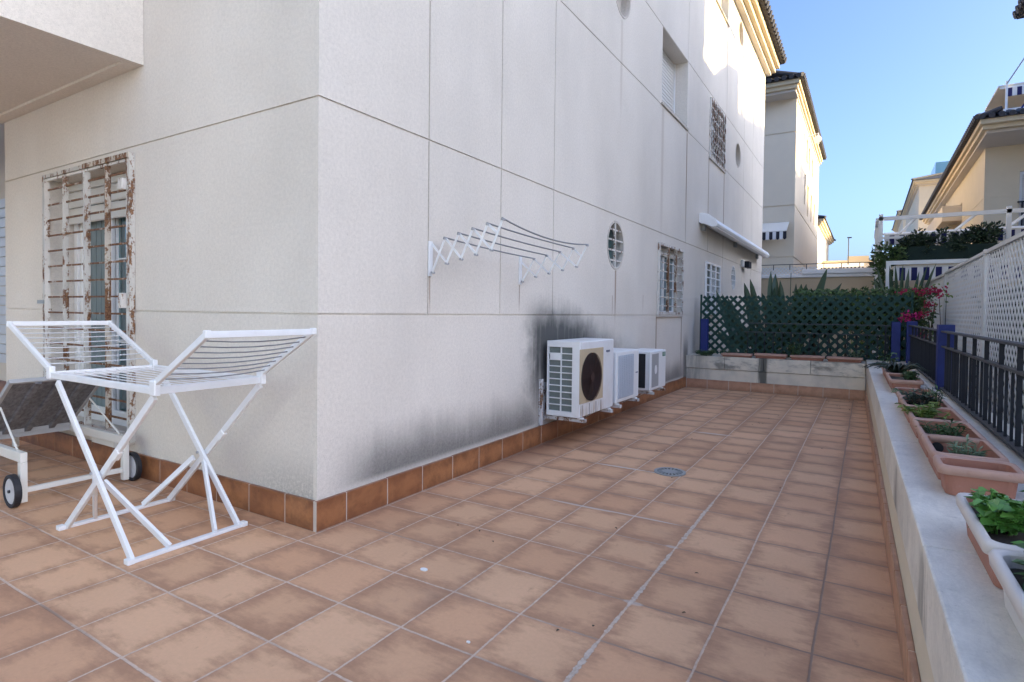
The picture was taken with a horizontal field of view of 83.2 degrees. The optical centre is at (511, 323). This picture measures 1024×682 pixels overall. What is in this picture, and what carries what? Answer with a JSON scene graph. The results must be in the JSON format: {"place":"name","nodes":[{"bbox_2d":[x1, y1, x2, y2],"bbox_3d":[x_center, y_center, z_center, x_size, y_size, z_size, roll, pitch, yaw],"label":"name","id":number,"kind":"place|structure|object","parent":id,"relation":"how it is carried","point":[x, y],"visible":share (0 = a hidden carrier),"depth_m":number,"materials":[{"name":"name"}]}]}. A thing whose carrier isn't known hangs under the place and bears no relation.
{"place":"outdoors","nodes":[
{"label":"outdoors","id":0,"kind":"place"},
{"bbox_2d":[0,387,904,681],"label":"terrace floor","id":1,"kind":"structure","parent":0,"point":[740,557],"depth_m":2.68,"materials":[{"name":"tile"}]},
{"bbox_2d":[0,374,141,507],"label":"sun lounger","id":2,"kind":"object","parent":1,"relation":"on","point":[31,406],"visible":0.94,"depth_m":3.99,"materials":[{"name":"white plastic"}]},
{"bbox_2d":[6,320,316,565],"bbox_3d":[-2.035,0.564,3.212,2.121,1.124,0.629,1,1,32],"label":"clothes airer","id":3,"kind":"object","parent":1,"relation":"on","point":[153,389],"visible":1,"depth_m":3.05,"materials":[{"name":"white metal"}]},
{"bbox_2d":[458,397,856,630],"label":"dry leaf litter","id":4,"kind":"object","parent":1,"relation":"on","point":[673,477],"visible":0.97,"depth_m":4.26,"materials":[{"name":"brown plant"}]},
{"bbox_2d":[654,467,685,476],"bbox_3d":[1.210,1.133,4.422,0.236,0.009,0.236,1,1,32],"label":"floor drain","id":5,"kind":"object","parent":1,"relation":"on","point":[670,471],"visible":1,"depth_m":4.41,"materials":[{"name":"grey metal"}]},
{"bbox_2d":[686,353,865,399],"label":"planter wall","id":6,"kind":"structure","parent":1,"relation":"on","point":[825,378],"depth_m":8.86,"materials":[{"name":"stone"}]},
{"bbox_2d":[694,349,715,355],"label":"trailing plant","id":7,"kind":"object","parent":6,"relation":"on","point":[706,353],"visible":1,"depth_m":9.44,"materials":[{"name":"green plant"}]},
{"bbox_2d":[721,352,752,357],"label":"planter","id":8,"kind":"object","parent":6,"relation":"on","point":[746,355],"visible":0.98,"depth_m":9.23,"materials":[{"name":"ceramic"}]},
{"bbox_2d":[754,353,787,358],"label":"planter","id":9,"kind":"object","parent":6,"relation":"on","point":[770,356],"visible":1,"depth_m":8.96,"materials":[{"name":"ceramic"}]},
{"bbox_2d":[700,319,900,361],"bbox_3d":[4.415,0.244,9.077,2.810,0.600,0.110,1,1,32],"label":"railing","id":10,"kind":"object","parent":6,"relation":"on","point":[895,335],"visible":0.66,"depth_m":8.76,"materials":[{"name":"metal"}]},
{"bbox_2d":[699,292,913,360],"bbox_3d":[4.512,0.029,9.126,3.005,1.030,0.040,1,1,32],"label":"lattice fence","id":11,"kind":"object","parent":6,"relation":"on","point":[861,317],"visible":0.73,"depth_m":9.05,"materials":[{"name":"green plastic"}]},
{"bbox_2d":[848,303,906,356],"bbox_3d":[5.462,0.228,8.660,0.761,1.136,0.172,1,1,32],"label":"climbing plant","id":12,"kind":"object","parent":11,"relation":"attached to","point":[874,332],"visible":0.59,"depth_m":8.67,"materials":[{"name":"green plant"}]},
{"bbox_2d":[790,355,824,360],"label":"planter","id":13,"kind":"object","parent":6,"relation":"on","point":[808,357],"visible":0.98,"depth_m":8.69,"materials":[{"name":"ceramic"}]},
{"bbox_2d":[786,342,804,354],"bbox_3d":[4.340,0.393,8.853,0.270,0.214,0.240,1,1,32],"label":"shrublet","id":14,"kind":"object","parent":13,"relation":"on","point":[792,352],"visible":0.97,"depth_m":8.86,"materials":[{"name":"green plant"}]},
{"bbox_2d":[826,356,862,362],"bbox_3d":[4.900,0.526,8.501,0.470,0.070,0.200,1,1,32],"label":"planter","id":15,"kind":"object","parent":6,"relation":"on","point":[844,359],"visible":1,"depth_m":8.44,"materials":[{"name":"ceramic"}]},
{"bbox_2d":[847,349,864,357],"bbox_3d":[5.012,0.446,8.447,0.256,0.142,0.195,0,1,-17],"label":"shrublet","id":16,"kind":"object","parent":15,"relation":"on","point":[858,354],"visible":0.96,"depth_m":8.42,"materials":[{"name":"green plant"}]},
{"bbox_2d":[761,70,826,274],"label":"apartment building","id":17,"kind":"structure","parent":0,"point":[794,153],"depth_m":22.12,"materials":[{"name":"paint"}]},
{"bbox_2d":[762,222,788,239],"bbox_3d":[9.166,-3.505,22.151,2.580,0.750,0.790,1,1,32],"label":"striped awning","id":18,"kind":"object","parent":17,"relation":"attached to","point":[774,231],"visible":0.33,"depth_m":21.50,"materials":[{"name":"white fabric"}]},
{"bbox_2d":[817,215,835,268],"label":"apartment building","id":19,"kind":"structure","parent":0,"point":[825,239],"depth_m":42.29,"materials":[{"name":"paint"}]},
{"bbox_2d":[820,263,863,268],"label":"striped awning","id":20,"kind":"object","parent":19,"relation":"attached to","point":[838,265],"visible":0.31,"depth_m":41.35,"materials":[{"name":"white fabric"}]},
{"bbox_2d":[880,352,899,363],"bbox_3d":[4.079,0.388,6.240,0.194,0.169,0.257,1,1,32],"label":"shrublet","id":21,"kind":"object","parent":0,"point":[893,360],"visible":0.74,"depth_m":6.19,"materials":[{"name":"green plant"}]},
{"bbox_2d":[768,0,1023,260],"label":"sky","id":22,"kind":"structure","parent":0,"point":[895,86],"materials":[{"name":"blue"}]},
{"bbox_2d":[891,210,905,231],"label":"terraced house","id":23,"kind":"structure","parent":0,"point":[899,225],"depth_m":68.54,"materials":[{"name":"paint"}]},
{"bbox_2d":[919,106,1023,254],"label":"terraced house","id":24,"kind":"structure","parent":0,"point":[984,170],"depth_m":19.86,"materials":[{"name":"white paint"}]},
{"bbox_2d":[985,58,1023,111],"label":"roof awning","id":25,"kind":"object","parent":24,"relation":"on","point":[1006,96],"visible":0.74,"depth_m":21.04,"materials":[{"name":"white metal"}]},
{"bbox_2d":[1018,171,1023,225],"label":"window","id":26,"kind":"structure","parent":24,"relation":"in","point":[1021,188],"depth_m":19.50,"materials":[{"name":"white paint"}]},
{"label":"ground","id":27,"kind":"structure","parent":0,"visible":0},
{"bbox_2d":[0,123,6,392],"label":"louvred wall","id":28,"kind":"structure","parent":27,"relation":"on","point":[3,308],"depth_m":7.77,"materials":[{"name":"paint"}]},
{"bbox_2d":[0,0,786,531],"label":"apartment building","id":29,"kind":"structure","parent":27,"relation":"on","point":[182,176],"depth_m":4.13,"materials":[{"name":"beige paint"}]},
{"bbox_2d":[37,152,135,444],"bbox_3d":[-3.315,-0.190,4.631,1.518,2.103,0.310,1,1,32],"label":"terrace door","id":30,"kind":"structure","parent":29,"relation":"in","point":[102,217],"depth_m":4.66,"materials":[{"name":"white paint"}]},
{"bbox_2d":[428,217,588,283],"bbox_3d":[0.024,-0.504,4.282,0.635,0.356,1.240,1,1,32],"label":"drying rack","id":31,"kind":"object","parent":29,"relation":"attached to","point":[431,267],"visible":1,"depth_m":3.94,"materials":[{"name":"white plastic"}]},
{"bbox_2d":[538,338,613,424],"bbox_3d":[0.648,0.598,5.549,0.418,0.893,0.865,1,1,32],"label":"air conditioner","id":32,"kind":"object","parent":29,"relation":"attached to","point":[578,385],"visible":1,"depth_m":5.28,"materials":[{"name":"white plastic"}]},
{"bbox_2d":[586,348,638,416],"bbox_3d":[1.094,0.651,6.276,0.418,0.740,0.690,1,1,32],"label":"air conditioner","id":33,"kind":"object","parent":29,"relation":"attached to","point":[625,371],"visible":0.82,"depth_m":6.11,"materials":[{"name":"white plastic"}]},
{"bbox_2d":[607,221,623,269],"bbox_3d":[1.177,-0.931,6.866,0.130,0.574,0.534,1,1,32],"label":"oval window","id":34,"kind":"structure","parent":29,"relation":"in","point":[611,239],"depth_m":6.94,"materials":[{"name":"white glass"}]},
{"bbox_2d":[616,0,630,18],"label":"oval window","id":35,"kind":"structure","parent":29,"relation":"in","point":[628,2],"depth_m":7.06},
{"bbox_2d":[622,348,665,402],"bbox_3d":[1.624,0.658,7.139,0.418,0.678,0.615,1,1,32],"label":"air conditioner","id":36,"kind":"object","parent":29,"relation":"attached to","point":[652,368],"visible":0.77,"depth_m":6.86,"materials":[{"name":"white plastic"}]},
{"bbox_2d":[656,242,683,316],"bbox_3d":[2.344,-0.640,8.776,0.196,1.065,1.290,1,1,32],"label":"window","id":37,"kind":"structure","parent":29,"relation":"in","point":[667,274],"depth_m":8.82,"materials":[{"name":"white paint"}]},
{"bbox_2d":[661,51,688,130],"bbox_3d":[2.379,-3.681,8.852,0.315,1.103,1.410,1,1,32],"label":"window","id":38,"kind":"structure","parent":29,"relation":"in","point":[668,68],"depth_m":9.16,"materials":[{"name":"white paint"}]},
{"bbox_2d":[704,261,720,314],"bbox_3d":[3.802,-0.666,11.143,0.181,0.980,1.190,1,1,32],"label":"window","id":39,"kind":"structure","parent":29,"relation":"in","point":[710,273],"depth_m":11.24,"materials":[{"name":"white paint"}]},
{"bbox_2d":[709,97,725,173],"bbox_3d":[3.955,-3.644,11.265,0.170,1.141,1.390,1,1,32],"label":"window","id":40,"kind":"structure","parent":29,"relation":"in","point":[716,143],"depth_m":11.16,"materials":[{"name":"white paint"}]},
{"bbox_2d":[716,0,729,26],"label":"window","id":41,"kind":"structure","parent":29,"relation":"in","point":[718,1],"depth_m":11.41,"materials":[{"name":"white paint"}]},
{"bbox_2d":[731,266,735,288],"bbox_3d":[4.904,-1.030,12.850,0.050,0.534,0.494,1,1,32],"label":"oval window","id":42,"kind":"structure","parent":29,"relation":"in","point":[733,274],"depth_m":12.93,"materials":[{"name":"white paint"}]},
{"bbox_2d":[699,213,769,258],"bbox_3d":[5.081,-1.840,12.758,0.322,0.287,6.350,1,1,32],"label":"awning cassette","id":43,"kind":"object","parent":29,"relation":"attached to","point":[711,222],"visible":1,"depth_m":11.18,"materials":[{"name":"white plastic"}]},
{"bbox_2d":[736,143,740,167],"bbox_3d":[5.087,-3.803,13.038,0.050,0.554,0.594,1,1,32],"label":"oval window","id":44,"kind":"structure","parent":29,"relation":"in","point":[737,145],"depth_m":13.23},
{"bbox_2d":[739,21,743,46],"bbox_3d":[5.165,-6.553,13.056,0.050,0.554,0.534,1,1,32],"label":"oval window","id":45,"kind":"structure","parent":29,"relation":"in","point":[740,24],"depth_m":13.21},
{"bbox_2d":[741,260,750,268],"bbox_3d":[5.570,-1.421,13.726,0.158,0.180,0.500,1,1,32],"label":"flood light","id":46,"kind":"object","parent":29,"relation":"attached to","point":[745,264],"visible":1,"depth_m":13.63,"materials":[{"name":"plastic"}]},
{"bbox_2d":[716,269,853,356],"bbox_3d":[4.720,0.004,10.139,2.217,1.921,1.109,1,1,32],"label":"bird of paradise plant","id":47,"kind":"object","parent":27,"relation":"on","point":[774,289],"visible":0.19,"depth_m":10.29,"materials":[{"name":"green plant"}]},
{"bbox_2d":[761,268,885,360],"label":"garden wall","id":48,"kind":"structure","parent":27,"relation":"on","point":[852,278],"depth_m":16.75,"materials":[{"name":"white paint"}]},
{"bbox_2d":[761,262,871,274],"bbox_3d":[7.966,-1.644,17.590,6.011,0.316,0.038,1,1,32],"label":"railing","id":49,"kind":"object","parent":48,"relation":"on","point":[773,269],"visible":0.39,"depth_m":17.34,"materials":[{"name":"white metal"}]},
{"bbox_2d":[740,286,939,375],"bbox_3d":[5.240,0.384,9.443,2.751,1.987,1.194,1,1,32],"label":"hedge","id":50,"kind":"object","parent":27,"relation":"on","point":[918,302],"visible":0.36,"depth_m":8.99,"materials":[{"name":"green plant"}]},
{"bbox_2d":[823,256,872,267],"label":"terrace house","id":51,"kind":"structure","parent":27,"relation":"on","point":[858,258],"depth_m":42.03,"materials":[{"name":"white paint"}]},
{"bbox_2d":[847,237,851,264],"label":"street lamp","id":52,"kind":"object","parent":27,"relation":"on","point":[848,248],"visible":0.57,"depth_m":41.33,"materials":[{"name":"grey metal"}]},
{"bbox_2d":[867,253,887,267],"bbox_3d":[13.993,-0.825,22.128,1.280,4.066,1.706,1,1,32],"label":"tree","id":53,"kind":"object","parent":27,"relation":"on","point":[872,255],"visible":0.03,"depth_m":22.36,"materials":[{"name":"green plant"}]},
{"bbox_2d":[869,240,907,352],"bbox_3d":[8.312,-0.239,12.765,0.767,3.218,0.502,1,1,32],"label":"shrub","id":54,"kind":"object","parent":27,"relation":"on","point":[880,263],"visible":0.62,"depth_m":12.73,"materials":[{"name":"green plant"}]},
{"bbox_2d":[874,264,935,356],"bbox_3d":[7.019,-0.044,10.355,0.871,2.048,0.646,1,1,9],"label":"picket fence","id":55,"kind":"object","parent":27,"relation":"on","point":[891,285],"visible":0.2,"depth_m":10.29,"materials":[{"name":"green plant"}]},
{"bbox_2d":[899,161,948,231],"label":"terraced house","id":56,"kind":"structure","parent":27,"relation":"on","point":[921,190],"depth_m":44.75,"materials":[{"name":"paint"}]},
{"bbox_2d":[895,282,966,339],"bbox_3d":[5.913,0.408,8.168,0.695,2.014,0.849,1,1,-2],"label":"bougainvillea","id":57,"kind":"object","parent":27,"relation":"on","point":[938,291],"visible":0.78,"depth_m":8.27,"materials":[{"name":"red plant"}]},
{"bbox_2d":[922,273,943,341],"bbox_3d":[7.958,0.287,11.061,0.045,2.230,5.099,1,1,31],"label":"lattice fence","id":58,"kind":"object","parent":27,"relation":"on","point":[939,279],"visible":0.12,"depth_m":9.78,"materials":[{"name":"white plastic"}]},
{"bbox_2d":[864,359,1023,681],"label":"parapet wall","id":59,"kind":"structure","parent":27,"relation":"on","point":[954,622],"depth_m":1.78,"materials":[{"name":"concrete"}]},
{"bbox_2d":[883,368,911,383],"bbox_3d":[3.826,0.520,5.713,0.256,0.115,0.633,1,1,32],"label":"planter","id":60,"kind":"object","parent":59,"relation":"on","point":[885,371],"visible":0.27,"depth_m":5.73,"materials":[{"name":"ceramic"}]},
{"bbox_2d":[862,361,929,372],"bbox_3d":[3.740,0.436,5.629,0.559,0.129,0.500,1,1,32],"label":"aloe","id":61,"kind":"object","parent":60,"relation":"on","point":[895,367],"visible":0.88,"depth_m":5.55,"materials":[{"name":"green plant"}]},
{"bbox_2d":[886,373,923,392],"bbox_3d":[3.488,0.528,5.141,0.256,0.115,0.663,1,1,32],"label":"planter","id":62,"kind":"object","parent":59,"relation":"on","point":[896,380],"visible":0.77,"depth_m":4.90,"materials":[{"name":"ceramic"}]},
{"bbox_2d":[899,370,919,380],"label":"herb","id":63,"kind":"object","parent":62,"relation":"on","point":[907,375],"visible":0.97,"depth_m":5.00,"materials":[{"name":"green plant"}]},
{"bbox_2d":[894,387,940,411],"bbox_3d":[2.880,0.543,4.109,0.254,0.115,0.538,1,1,32],"label":"planter","id":64,"kind":"object","parent":59,"relation":"on","point":[903,389],"visible":0.27,"depth_m":4.30,"materials":[{"name":"plastic"}]},
{"bbox_2d":[891,388,931,395],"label":"herb","id":65,"kind":"object","parent":64,"relation":"on","point":[895,391],"visible":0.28,"depth_m":4.14,"materials":[{"name":"green plant"}]},
{"bbox_2d":[906,321,936,383],"bbox_3d":[4.739,0.277,6.637,0.120,0.584,3.365,1,1,31],"label":"railing","id":66,"kind":"object","parent":59,"relation":"on","point":[921,350],"visible":0.75,"depth_m":6.65,"materials":[{"name":"black metal"}]},
{"bbox_2d":[899,396,952,422],"bbox_3d":[2.619,0.549,3.666,0.253,0.115,0.488,1,1,32],"label":"planter","id":67,"kind":"object","parent":59,"relation":"on","point":[944,404],"visible":0.26,"depth_m":3.65,"materials":[{"name":"ceramic"}]},
{"bbox_2d":[898,389,945,404],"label":"herb","id":68,"kind":"object","parent":67,"relation":"on","point":[912,397],"visible":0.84,"depth_m":3.63,"materials":[{"name":"green plant"}]},
{"bbox_2d":[919,384,944,405],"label":"herb","id":69,"kind":"object","parent":67,"relation":"on","point":[936,395],"visible":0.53,"depth_m":3.64,"materials":[{"name":"green plant"}]},
{"bbox_2d":[906,405,967,437],"bbox_3d":[2.365,0.556,3.235,0.253,0.115,0.508,1,1,32],"label":"planter","id":70,"kind":"object","parent":59,"relation":"on","point":[955,415],"visible":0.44,"depth_m":3.28,"materials":[{"name":"plastic"}]},
{"bbox_2d":[894,402,950,419],"bbox_3d":[2.307,0.490,3.236,0.209,0.132,0.223,0,1,-16],"label":"herb","id":71,"kind":"object","parent":70,"relation":"on","point":[930,412],"visible":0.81,"depth_m":3.20,"materials":[{"name":"green plant"}]},
{"bbox_2d":[912,418,986,457],"bbox_3d":[2.109,0.562,2.802,0.253,0.115,0.493,1,1,32],"label":"planter","id":72,"kind":"object","parent":59,"relation":"on","point":[973,433],"visible":0.45,"depth_m":2.77,"materials":[{"name":"ceramic"}]},
{"bbox_2d":[914,418,970,436],"bbox_3d":[2.098,0.509,2.787,0.207,0.120,0.204,0,1,-11],"label":"herb","id":73,"kind":"object","parent":72,"relation":"on","point":[949,431],"visible":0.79,"depth_m":2.78,"materials":[{"name":"green plant"}]},
{"bbox_2d":[921,434,1009,479],"bbox_3d":[1.888,0.568,2.428,0.252,0.115,0.443,1,1,32],"label":"planter","id":74,"kind":"object","parent":59,"relation":"on","point":[994,453],"visible":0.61,"depth_m":2.43,"materials":[{"name":"plastic"}]},
{"bbox_2d":[946,434,989,456],"bbox_3d":[1.871,0.525,2.376,0.155,0.120,0.175,1,1,32],"label":"herb","id":75,"kind":"object","parent":74,"relation":"on","point":[963,451],"visible":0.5,"depth_m":2.36,"materials":[{"name":"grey plant"}]},
{"bbox_2d":[933,455,1023,498],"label":"planter","id":76,"kind":"object","parent":59,"relation":"on","point":[961,474],"visible":0.94,"depth_m":2.10,"materials":[{"name":"plastic"}]},
{"bbox_2d":[935,324,1023,458],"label":"railing","id":77,"kind":"object","parent":59,"relation":"on","point":[951,377],"visible":0.98,"depth_m":3.50,"materials":[{"name":"black metal"}]},
{"bbox_2d":[956,493,1023,589],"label":"planter","id":78,"kind":"object","parent":59,"relation":"on","point":[984,542],"visible":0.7,"depth_m":1.50,"materials":[{"name":"plastic"}]},
{"bbox_2d":[964,487,1023,535],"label":"mint plant","id":79,"kind":"object","parent":78,"relation":"on","point":[1003,513],"visible":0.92,"depth_m":1.51,"materials":[{"name":"green plant"}]},
{"bbox_2d":[1011,540,1023,545],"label":"leafy plant","id":80,"kind":"object","parent":78,"relation":"on","point":[1017,542],"visible":0.47,"depth_m":1.44,"materials":[{"name":"green plant"}]},
{"bbox_2d":[988,549,1023,641],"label":"planter","id":81,"kind":"object","parent":59,"relation":"on","point":[1004,567],"visible":1,"depth_m":1.24,"materials":[{"name":"plastic"}]},
{"bbox_2d":[1011,543,1023,590],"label":"leafy plant","id":82,"kind":"object","parent":81,"relation":"on","point":[1019,561],"visible":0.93,"depth_m":1.26,"materials":[{"name":"green plant"}]},
{"bbox_2d":[872,206,1023,357],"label":"pergola","id":83,"kind":"object","parent":27,"relation":"on","point":[879,237],"visible":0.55,"depth_m":12.64,"materials":[{"name":"white paint"}]},
{"bbox_2d":[894,221,1005,253],"bbox_3d":[9.341,-0.421,12.439,1.945,3.560,0.709,1,1,32],"label":"climbing plant","id":84,"kind":"object","parent":83,"relation":"attached to","point":[987,233],"visible":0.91,"depth_m":12.22,"materials":[{"name":"green plant"}]},
{"bbox_2d":[883,226,1023,244],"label":"striped awning","id":85,"kind":"object","parent":83,"relation":"attached to","point":[1015,230],"visible":0.27,"depth_m":12.88,"materials":[{"name":"white fabric"}]},
{"bbox_2d":[884,257,1023,352],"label":"fence","id":86,"kind":"object","parent":27,"relation":"on","point":[914,271],"visible":0.44,"depth_m":10.59,"materials":[{"name":"white wood"}]},
{"bbox_2d":[888,243,1023,382],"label":"garden wall","id":87,"kind":"structure","parent":27,"relation":"on","point":[918,252],"depth_m":12.27,"materials":[{"name":"paint"}]},
{"bbox_2d":[943,250,983,402],"bbox_3d":[5.792,0.329,7.462,0.045,2.250,3.299,1,1,31],"label":"lattice fence","id":88,"kind":"object","parent":27,"relation":"on","point":[951,285],"visible":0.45,"depth_m":7.06,"materials":[{"name":"white plastic"}]},
{"bbox_2d":[972,281,1023,426],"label":"hedge","id":89,"kind":"object","parent":27,"relation":"on","point":[1005,332],"visible":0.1,"depth_m":7.59,"materials":[{"name":"green plant"}]},
{"bbox_2d":[981,231,1023,433],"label":"lattice fence","id":90,"kind":"object","parent":27,"relation":"on","point":[987,286],"visible":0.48,"depth_m":5.21,"materials":[{"name":"white plastic"}]},
{"bbox_2d":[1012,0,1023,18],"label":"terraced house","id":91,"kind":"structure","parent":27,"relation":"on","point":[1018,13],"depth_m":11.35,"materials":[{"name":"paint"}]}
]}

